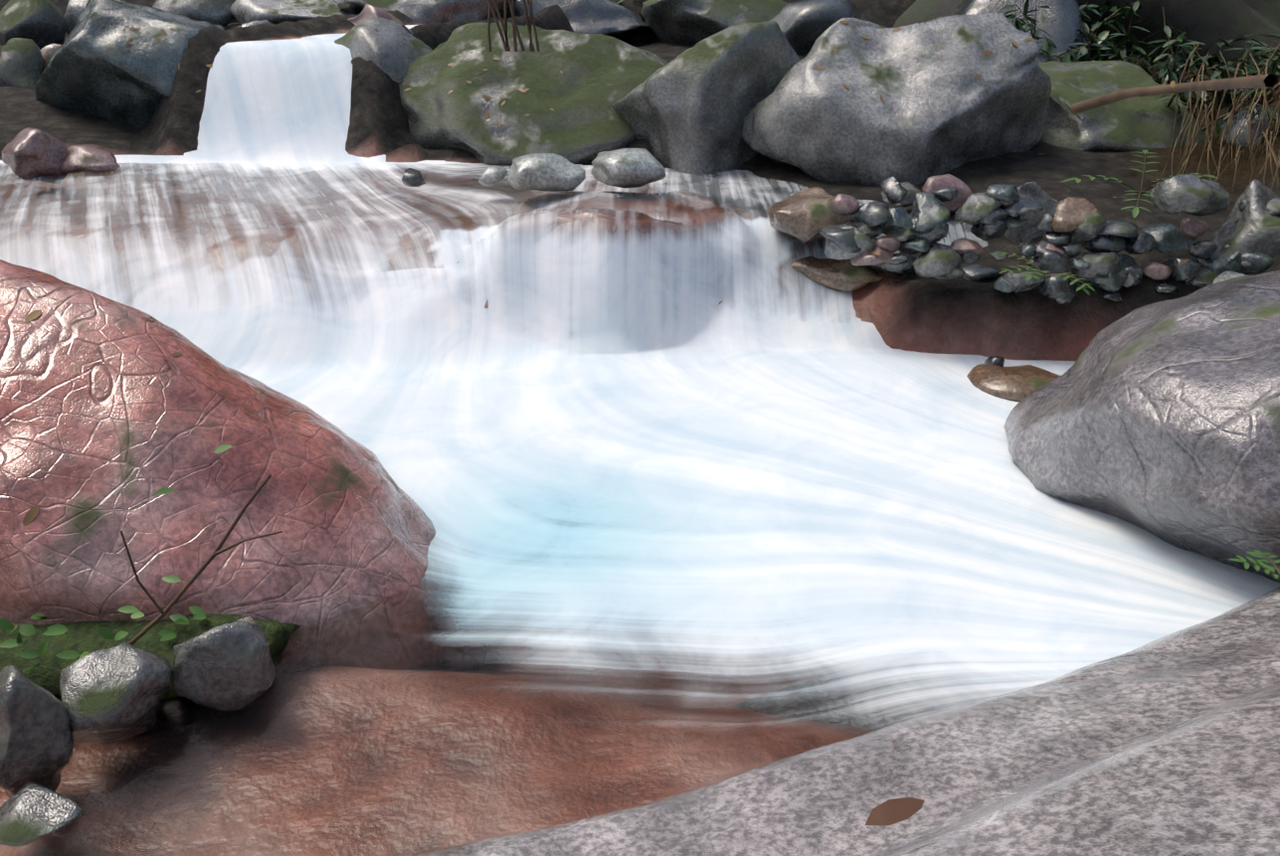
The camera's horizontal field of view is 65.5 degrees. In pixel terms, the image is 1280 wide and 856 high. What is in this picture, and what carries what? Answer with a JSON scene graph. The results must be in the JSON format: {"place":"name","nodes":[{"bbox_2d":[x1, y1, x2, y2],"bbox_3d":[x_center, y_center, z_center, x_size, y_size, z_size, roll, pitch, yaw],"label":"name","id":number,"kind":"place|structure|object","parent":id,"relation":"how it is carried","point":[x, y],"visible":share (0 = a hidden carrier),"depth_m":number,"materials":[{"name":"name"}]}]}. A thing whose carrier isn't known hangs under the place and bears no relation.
{"place":"outdoors","nodes":[
{"label":"outdoors","id":0,"kind":"place"},
{"bbox_2d":[0,24,1279,855],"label":"water stream","id":1,"kind":"structure","parent":0,"point":[582,443],"depth_m":3.95,"materials":[{"name":"liquid"}]},
{"bbox_2d":[767,186,855,244],"bbox_3d":[0.863,-1.034,4.921,0.459,0.251,0.403,3,24,7],"label":"stone","id":2,"kind":"object","parent":1,"relation":"on","point":[806,216],"visible":0.83,"depth_m":4.78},
{"bbox_2d":[787,253,883,292],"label":"stone","id":3,"kind":"object","parent":1,"relation":"on","point":[844,275],"visible":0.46,"depth_m":4.87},
{"bbox_2d":[850,246,894,265],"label":"pebble","id":4,"kind":"object","parent":3,"relation":"on","point":[865,259],"visible":0.6,"depth_m":4.45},
{"bbox_2d":[824,223,876,260],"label":"pebble","id":5,"kind":"object","parent":4,"relation":"on","point":[863,242],"visible":0.52,"depth_m":4.46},
{"bbox_2d":[828,193,859,215],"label":"pebble","id":6,"kind":"object","parent":5,"relation":"on","point":[843,205],"visible":1,"depth_m":4.46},
{"bbox_2d":[819,222,869,253],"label":"pebble","id":7,"kind":"object","parent":5,"relation":"on","point":[842,240],"visible":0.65,"depth_m":4.42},
{"bbox_2d":[852,221,882,235],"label":"pebble","id":8,"kind":"object","parent":5,"relation":"on","point":[864,229],"visible":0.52,"depth_m":4.47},
{"bbox_2d":[849,200,892,227],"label":"pebble","id":9,"kind":"object","parent":8,"relation":"on","point":[874,214],"visible":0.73,"depth_m":4.45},
{"bbox_2d":[874,235,900,252],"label":"pebble","id":10,"kind":"object","parent":4,"relation":"on","point":[891,244],"visible":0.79,"depth_m":4.46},
{"bbox_2d":[966,364,1060,401],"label":"stone","id":11,"kind":"object","parent":1,"relation":"on","point":[1017,383],"visible":0.62,"depth_m":4.22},
{"bbox_2d":[0,0,1279,855],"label":"stream bed","id":12,"kind":"object","parent":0,"point":[940,316],"visible":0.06,"depth_m":2.67,"materials":[{"name":"stone"}]},
{"bbox_2d":[0,37,43,88],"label":"rock","id":13,"kind":"object","parent":12,"relation":"on","point":[21,63],"visible":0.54,"depth_m":7.48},
{"bbox_2d":[0,0,66,45],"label":"rock","id":14,"kind":"object","parent":12,"relation":"on","point":[40,22],"visible":0.65,"depth_m":8.86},
{"bbox_2d":[0,127,68,183],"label":"rock","id":15,"kind":"object","parent":12,"relation":"on","point":[29,152],"visible":0.88,"depth_m":5.95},
{"bbox_2d":[0,665,73,798],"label":"stone","id":16,"kind":"object","parent":12,"relation":"on","point":[36,737],"visible":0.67,"depth_m":2.15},
{"bbox_2d":[0,780,84,847],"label":"stone","id":17,"kind":"object","parent":12,"relation":"on","point":[28,809],"visible":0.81,"depth_m":2.07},
{"bbox_2d":[40,43,61,70],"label":"rock","id":18,"kind":"object","parent":12,"relation":"on","point":[49,51],"visible":0.17,"depth_m":7.67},
{"bbox_2d":[59,144,119,174],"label":"rock","id":19,"kind":"object","parent":12,"relation":"on","point":[94,158],"visible":0.96,"depth_m":6.03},
{"bbox_2d":[64,0,127,35],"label":"rock","id":20,"kind":"object","parent":12,"relation":"on","point":[75,9],"visible":0.21,"depth_m":9.16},
{"bbox_2d":[58,642,172,743],"bbox_3d":[-1.237,0.640,2.325,0.258,0.249,0.216,0,24,0],"label":"stone","id":21,"kind":"object","parent":12,"relation":"on","point":[117,690],"visible":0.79,"depth_m":2.27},
{"bbox_2d":[34,0,224,126],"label":"boulder","id":22,"kind":"object","parent":12,"relation":"on","point":[93,69],"visible":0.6,"depth_m":6.67,"materials":[{"name":"stone"}]},
{"bbox_2d":[0,613,300,700],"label":"moss bank","id":23,"kind":"structure","parent":12,"relation":"on","point":[49,665],"depth_m":2.50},
{"bbox_2d":[0,444,231,659],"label":"leaves","id":24,"kind":"object","parent":23,"relation":"on","point":[104,633],"visible":0.9,"depth_m":2.35,"materials":[{"name":"green plant"}]},
{"bbox_2d":[120,474,282,645],"bbox_3d":[-1.014,0.355,2.231,0.526,0.507,0.139,0,24,1],"label":"twig","id":25,"kind":"object","parent":23,"relation":"on","point":[154,622],"visible":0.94,"depth_m":2.24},
{"bbox_2d":[152,0,235,25],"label":"rock","id":26,"kind":"object","parent":12,"relation":"on","point":[216,12],"visible":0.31,"depth_m":9.76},
{"bbox_2d":[172,616,275,713],"bbox_3d":[-1.029,0.563,2.477,0.229,0.235,0.195,-3,24,-7],"label":"stone","id":27,"kind":"object","parent":12,"relation":"on","point":[231,664],"visible":0.98,"depth_m":2.40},
{"bbox_2d":[0,259,490,676],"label":"pink boulder","id":28,"kind":"object","parent":12,"relation":"on","point":[114,417],"visible":0.58,"depth_m":2.72,"materials":[{"name":"stone"}]},
{"bbox_2d":[229,0,354,24],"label":"rock","id":29,"kind":"object","parent":12,"relation":"on","point":[275,12],"visible":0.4,"depth_m":9.09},
{"bbox_2d":[347,3,405,26],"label":"rock","id":30,"kind":"object","parent":12,"relation":"on","point":[368,11],"visible":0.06,"depth_m":7.81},
{"bbox_2d":[334,15,432,82],"bbox_3d":[-1.752,-2.284,7.059,0.746,1.180,0.808,-10,26,-21],"label":"rock","id":31,"kind":"object","parent":12,"relation":"on","point":[393,50],"visible":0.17,"depth_m":6.69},
{"bbox_2d":[401,168,426,186],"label":"stone","id":32,"kind":"object","parent":12,"relation":"on","point":[411,177],"visible":1,"depth_m":5.24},
{"bbox_2d":[337,0,511,23],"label":"rock","id":33,"kind":"object","parent":12,"relation":"on","point":[428,11],"visible":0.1,"depth_m":8.98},
{"bbox_2d":[478,166,508,185],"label":"stone","id":34,"kind":"object","parent":12,"relation":"on","point":[492,175],"visible":1,"depth_m":5.31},
{"bbox_2d":[398,21,667,169],"bbox_3d":[-0.691,-2.178,6.815,1.759,1.122,1.520,21,32,39],"label":"boulder","id":35,"kind":"object","parent":12,"relation":"on","point":[586,91],"visible":0.6,"depth_m":6.46,"materials":[{"name":"stone"}]},
{"bbox_2d":[486,0,540,51],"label":"bare stems","id":36,"kind":"object","parent":35,"relation":"on","point":[529,21],"visible":1,"depth_m":5.69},
{"bbox_2d":[507,153,585,191],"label":"stone","id":37,"kind":"object","parent":12,"relation":"on","point":[552,172],"visible":1,"depth_m":5.10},
{"bbox_2d":[506,0,650,37],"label":"rock","id":38,"kind":"object","parent":12,"relation":"on","point":[610,18],"visible":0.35,"depth_m":9.47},
{"bbox_2d":[22,9,1188,526],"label":"leaf litter","id":39,"kind":"object","parent":12,"relation":"on","point":[31,513],"visible":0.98,"depth_m":5.59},
{"bbox_2d":[590,148,666,187],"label":"stone","id":40,"kind":"object","parent":12,"relation":"on","point":[631,167],"visible":1,"depth_m":5.12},
{"bbox_2d":[612,20,801,181],"bbox_3d":[0.582,-1.994,6.619,1.504,1.341,1.011,-16,29,-32],"label":"boulder","id":41,"kind":"object","parent":12,"relation":"on","point":[686,110],"visible":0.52,"depth_m":5.98,"materials":[{"name":"stone"}]},
{"bbox_2d":[641,0,786,44],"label":"rock","id":42,"kind":"object","parent":12,"relation":"on","point":[689,22],"visible":0.54,"depth_m":9.02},
{"bbox_2d":[768,0,861,54],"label":"rock","id":43,"kind":"object","parent":12,"relation":"on","point":[804,25],"visible":0.35,"depth_m":8.65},
{"bbox_2d":[413,586,1279,855],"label":"granite slab","id":44,"kind":"object","parent":12,"relation":"on","point":[1168,745],"visible":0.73,"depth_m":1.91,"materials":[{"name":"stone"}]},
{"bbox_2d":[865,797,924,826],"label":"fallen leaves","id":45,"kind":"object","parent":44,"relation":"on","point":[890,812],"visible":1,"depth_m":1.71,"materials":[{"name":"brown plant"}]},
{"bbox_2d":[867,233,921,275],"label":"stone","id":46,"kind":"object","parent":12,"relation":"on","point":[904,269],"visible":0.17,"depth_m":4.72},
{"bbox_2d":[740,11,1051,185],"bbox_3d":[1.603,-1.951,6.195,1.981,1.187,1.560,-4,24,-8],"label":"boulder","id":47,"kind":"object","parent":12,"relation":"on","point":[935,111],"visible":0.83,"depth_m":5.65,"materials":[{"name":"stone"}]},
{"bbox_2d":[881,182,920,207],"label":"stone","id":48,"kind":"object","parent":12,"relation":"on","point":[912,190],"visible":0.42,"depth_m":5.09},
{"bbox_2d":[921,174,972,212],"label":"stone","id":49,"kind":"object","parent":12,"relation":"on","point":[934,183],"visible":0.69,"depth_m":5.05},
{"bbox_2d":[933,265,965,280],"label":"pebble","id":50,"kind":"object","parent":12,"relation":"on","point":[958,273],"visible":0.42,"depth_m":4.45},
{"bbox_2d":[961,264,1002,281],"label":"stone","id":51,"kind":"object","parent":12,"relation":"on","point":[977,273],"visible":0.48,"depth_m":4.67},
{"bbox_2d":[970,219,1007,241],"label":"pebble","id":52,"kind":"object","parent":12,"relation":"on","point":[985,233],"visible":0.67,"depth_m":4.46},
{"bbox_2d":[978,206,1008,225],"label":"pebble","id":53,"kind":"object","parent":52,"relation":"on","point":[995,216],"visible":0.38,"depth_m":4.42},
{"bbox_2d":[954,192,1002,225],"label":"pebble","id":54,"kind":"object","parent":53,"relation":"on","point":[975,209],"visible":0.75,"depth_m":4.43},
{"bbox_2d":[985,183,1020,202],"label":"pebble","id":55,"kind":"object","parent":53,"relation":"on","point":[1005,193],"visible":0.81,"depth_m":4.44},
{"bbox_2d":[993,276,1017,293],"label":"pebble","id":56,"kind":"object","parent":12,"relation":"on","point":[1002,283],"visible":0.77,"depth_m":4.46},
{"bbox_2d":[1005,217,1028,228],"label":"pebble","id":57,"kind":"object","parent":12,"relation":"on","point":[1016,223],"visible":0.46,"depth_m":4.46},
{"bbox_2d":[1001,197,1044,218],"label":"pebble","id":58,"kind":"object","parent":57,"relation":"on","point":[1013,210],"visible":0.62,"depth_m":4.46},
{"bbox_2d":[1019,207,1042,229],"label":"pebble","id":59,"kind":"object","parent":57,"relation":"on","point":[1032,216],"visible":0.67,"depth_m":4.46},
{"bbox_2d":[950,0,1091,62],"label":"boulder","id":60,"kind":"object","parent":12,"relation":"on","point":[1059,22],"visible":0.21,"depth_m":7.68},
{"bbox_2d":[983,182,1059,243],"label":"stone","id":61,"kind":"object","parent":12,"relation":"on","point":[1033,192],"visible":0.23,"depth_m":4.99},
{"bbox_2d":[1003,270,1044,293],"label":"pebble","id":62,"kind":"object","parent":12,"relation":"on","point":[1017,280],"visible":0.81,"depth_m":4.43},
{"bbox_2d":[1017,241,1036,257],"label":"pebble","id":63,"kind":"object","parent":12,"relation":"on","point":[1027,250],"visible":0.94,"depth_m":4.46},
{"bbox_2d":[993,252,1095,295],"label":"fern leaves","id":64,"kind":"object","parent":12,"relation":"on","point":[1064,278],"depth_m":4.22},
{"bbox_2d":[1035,271,1076,299],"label":"pebble","id":65,"kind":"object","parent":12,"relation":"on","point":[1052,287],"visible":0.65,"depth_m":4.42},
{"bbox_2d":[1027,248,1069,277],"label":"pebble","id":66,"kind":"object","parent":65,"relation":"on","point":[1051,261],"visible":0.54,"depth_m":4.43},
{"bbox_2d":[1035,239,1065,255],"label":"pebble","id":67,"kind":"object","parent":66,"relation":"on","point":[1040,246],"visible":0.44,"depth_m":4.46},
{"bbox_2d":[1043,231,1072,247],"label":"pebble","id":68,"kind":"object","parent":67,"relation":"on","point":[1059,240],"visible":0.6,"depth_m":4.45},
{"bbox_2d":[1036,212,1054,232],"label":"pebble","id":69,"kind":"object","parent":68,"relation":"on","point":[1044,223],"visible":0.6,"depth_m":4.46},
{"bbox_2d":[1068,257,1091,271],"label":"pebble","id":70,"kind":"object","parent":12,"relation":"on","point":[1077,264],"visible":0.38,"depth_m":4.42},
{"bbox_2d":[1099,291,1123,301],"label":"pebble","id":71,"kind":"object","parent":12,"relation":"on","point":[1113,296],"visible":0.98,"depth_m":4.46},
{"bbox_2d":[1092,253,1136,292],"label":"pebble","id":72,"kind":"object","parent":12,"relation":"on","point":[1115,281],"visible":0.38,"depth_m":4.42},
{"bbox_2d":[1118,269,1128,277],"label":"pebble","id":73,"kind":"object","parent":12,"relation":"on","point":[1124,274],"visible":0.21,"depth_m":4.43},
{"bbox_2d":[1070,252,1119,282],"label":"pebble","id":74,"kind":"object","parent":73,"relation":"on","point":[1103,264],"visible":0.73,"depth_m":4.41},
{"bbox_2d":[1081,235,1127,253],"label":"pebble","id":75,"kind":"object","parent":74,"relation":"on","point":[1103,244],"visible":0.56,"depth_m":4.42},
{"bbox_2d":[1070,213,1106,244],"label":"pebble","id":76,"kind":"object","parent":75,"relation":"on","point":[1090,228],"visible":0.46,"depth_m":4.40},
{"bbox_2d":[1051,196,1102,232],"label":"pebble","id":77,"kind":"object","parent":76,"relation":"on","point":[1071,214],"visible":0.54,"depth_m":4.43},
{"bbox_2d":[1097,218,1138,239],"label":"pebble","id":78,"kind":"object","parent":75,"relation":"on","point":[1127,230],"visible":0.48,"depth_m":4.41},
{"bbox_2d":[1038,60,1210,152],"bbox_3d":[3.089,-2.009,6.596,1.532,0.766,1.230,-10,26,-22],"label":"boulder","id":79,"kind":"object","parent":12,"relation":"on","point":[1137,123],"visible":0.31,"depth_m":6.19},
{"bbox_2d":[1070,74,1279,113],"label":"fallen branch","id":80,"kind":"object","parent":79,"relation":"on","point":[1261,81],"visible":1,"depth_m":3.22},
{"bbox_2d":[1124,264,1143,280],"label":"pebble","id":81,"kind":"object","parent":12,"relation":"on","point":[1137,271],"visible":0.54,"depth_m":4.43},
{"bbox_2d":[1123,231,1154,254],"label":"pebble","id":82,"kind":"object","parent":12,"relation":"on","point":[1141,243],"visible":0.9,"depth_m":4.43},
{"bbox_2d":[1060,150,1218,217],"bbox_3d":[2.376,-1.126,4.599,0.615,0.197,0.603,-13,27,-28],"label":"fern","id":83,"kind":"object","parent":12,"relation":"on","point":[1135,212],"depth_m":4.63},
{"bbox_2d":[999,0,1279,108],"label":"shrub leaves","id":84,"kind":"object","parent":12,"relation":"on","point":[1166,74],"visible":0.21,"depth_m":7.38,"materials":[{"name":"green plant"}]},
{"bbox_2d":[1003,269,1279,583],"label":"boulder","id":85,"kind":"object","parent":12,"relation":"on","point":[1160,420],"visible":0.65,"depth_m":2.95,"materials":[{"name":"stone"}]},
{"bbox_2d":[1228,549,1279,580],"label":"plant","id":86,"kind":"object","parent":85,"relation":"on","point":[1256,567],"depth_m":2.36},
{"bbox_2d":[1142,261,1171,280],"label":"pebble","id":87,"kind":"object","parent":12,"relation":"on","point":[1154,271],"visible":0.96,"depth_m":4.45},
{"bbox_2d":[1153,280,1178,294],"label":"pebble","id":88,"kind":"object","parent":12,"relation":"on","point":[1167,287],"visible":0.9,"depth_m":4.45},
{"bbox_2d":[1137,222,1199,254],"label":"stone","id":89,"kind":"object","parent":12,"relation":"on","point":[1170,238],"visible":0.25,"depth_m":4.66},
{"bbox_2d":[1161,257,1200,282],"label":"pebble","id":90,"kind":"object","parent":12,"relation":"on","point":[1188,272],"visible":0.83,"depth_m":4.41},
{"bbox_2d":[1152,174,1215,214],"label":"rock","id":91,"kind":"object","parent":12,"relation":"on","point":[1185,193],"visible":1,"depth_m":4.30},
{"bbox_2d":[1179,217,1207,239],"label":"pebble","id":92,"kind":"object","parent":12,"relation":"on","point":[1190,229],"visible":1,"depth_m":4.46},
{"bbox_2d":[1184,267,1219,288],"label":"pebble","id":93,"kind":"object","parent":12,"relation":"on","point":[1204,276],"visible":0.42,"depth_m":4.42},
{"bbox_2d":[1183,179,1231,216],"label":"rock","id":94,"kind":"object","parent":12,"relation":"on","point":[1219,201],"visible":0.46,"depth_m":4.46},
{"bbox_2d":[1160,41,1279,217],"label":"dry hanging roots","id":95,"kind":"object","parent":12,"relation":"hanging from","point":[1232,111],"visible":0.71,"depth_m":5.34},
{"bbox_2d":[1196,248,1245,274],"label":"pebble","id":96,"kind":"object","parent":12,"relation":"on","point":[1216,263],"visible":0.33,"depth_m":4.43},
{"bbox_2d":[1188,239,1218,259],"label":"pebble","id":97,"kind":"object","parent":96,"relation":"on","point":[1204,250],"visible":0.98,"depth_m":4.45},
{"bbox_2d":[1174,41,1279,139],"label":"shrub stems","id":98,"kind":"object","parent":12,"relation":"on","point":[1271,92],"visible":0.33,"depth_m":5.93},
{"bbox_2d":[1157,43,1279,135],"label":"shrub leaves","id":99,"kind":"object","parent":98,"relation":"on","point":[1271,66],"visible":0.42,"depth_m":5.93,"materials":[{"name":"green plant"}]},
{"bbox_2d":[1212,270,1246,283],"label":"stone","id":100,"kind":"object","parent":12,"relation":"on","point":[1225,275],"visible":0.15,"depth_m":4.36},
{"bbox_2d":[1209,179,1279,256],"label":"rock","id":101,"kind":"object","parent":12,"relation":"on","point":[1253,225],"visible":0.56,"depth_m":4.43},
{"bbox_2d":[1218,103,1279,147],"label":"rock","id":102,"kind":"object","parent":12,"relation":"on","point":[1241,136],"visible":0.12,"depth_m":6.16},
{"bbox_2d":[1241,251,1275,272],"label":"pebble","id":103,"kind":"object","parent":12,"relation":"on","point":[1259,262],"visible":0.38,"depth_m":4.40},
{"bbox_2d":[1267,197,1279,214],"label":"pebble","id":104,"kind":"object","parent":12,"relation":"on","point":[1273,206],"visible":0.21,"depth_m":4.41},
{"bbox_2d":[893,0,1279,69],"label":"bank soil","id":105,"kind":"structure","parent":0,"point":[1203,21],"depth_m":8.29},
{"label":"pebble","id":106,"kind":"object","parent":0,"visible":0},
{"bbox_2d":[913,242,962,279],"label":"pebble","id":107,"kind":"object","parent":106,"relation":"on","point":[938,260],"visible":0.83,"depth_m":4.41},
{"bbox_2d":[898,236,934,255],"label":"pebble","id":108,"kind":"object","parent":107,"relation":"on","point":[914,245],"visible":0.69,"depth_m":4.45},
{"bbox_2d":[910,191,950,234],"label":"pebble","id":109,"kind":"object","parent":108,"relation":"on","point":[930,212],"visible":0.83,"depth_m":4.44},
{"bbox_2d":[932,186,958,202],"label":"pebble","id":110,"kind":"object","parent":109,"relation":"on","point":[945,194],"visible":1,"depth_m":4.47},
{"bbox_2d":[912,216,948,242],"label":"pebble","id":111,"kind":"object","parent":107,"relation":"on","point":[936,235],"visible":0.31,"depth_m":4.44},
{"bbox_2d":[882,205,913,235],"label":"pebble","id":112,"kind":"object","parent":111,"relation":"on","point":[902,219],"visible":0.58,"depth_m":4.46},
{"bbox_2d":[880,176,908,205],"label":"pebble","id":113,"kind":"object","parent":112,"relation":"on","point":[894,191],"visible":1,"depth_m":4.48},
{"bbox_2d":[887,228,915,241],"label":"pebble","id":114,"kind":"object","parent":112,"relation":"on","point":[902,235],"visible":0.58,"depth_m":4.45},
{"bbox_2d":[949,237,986,257],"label":"pebble","id":115,"kind":"object","parent":107,"relation":"on","point":[962,246],"visible":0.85,"depth_m":4.46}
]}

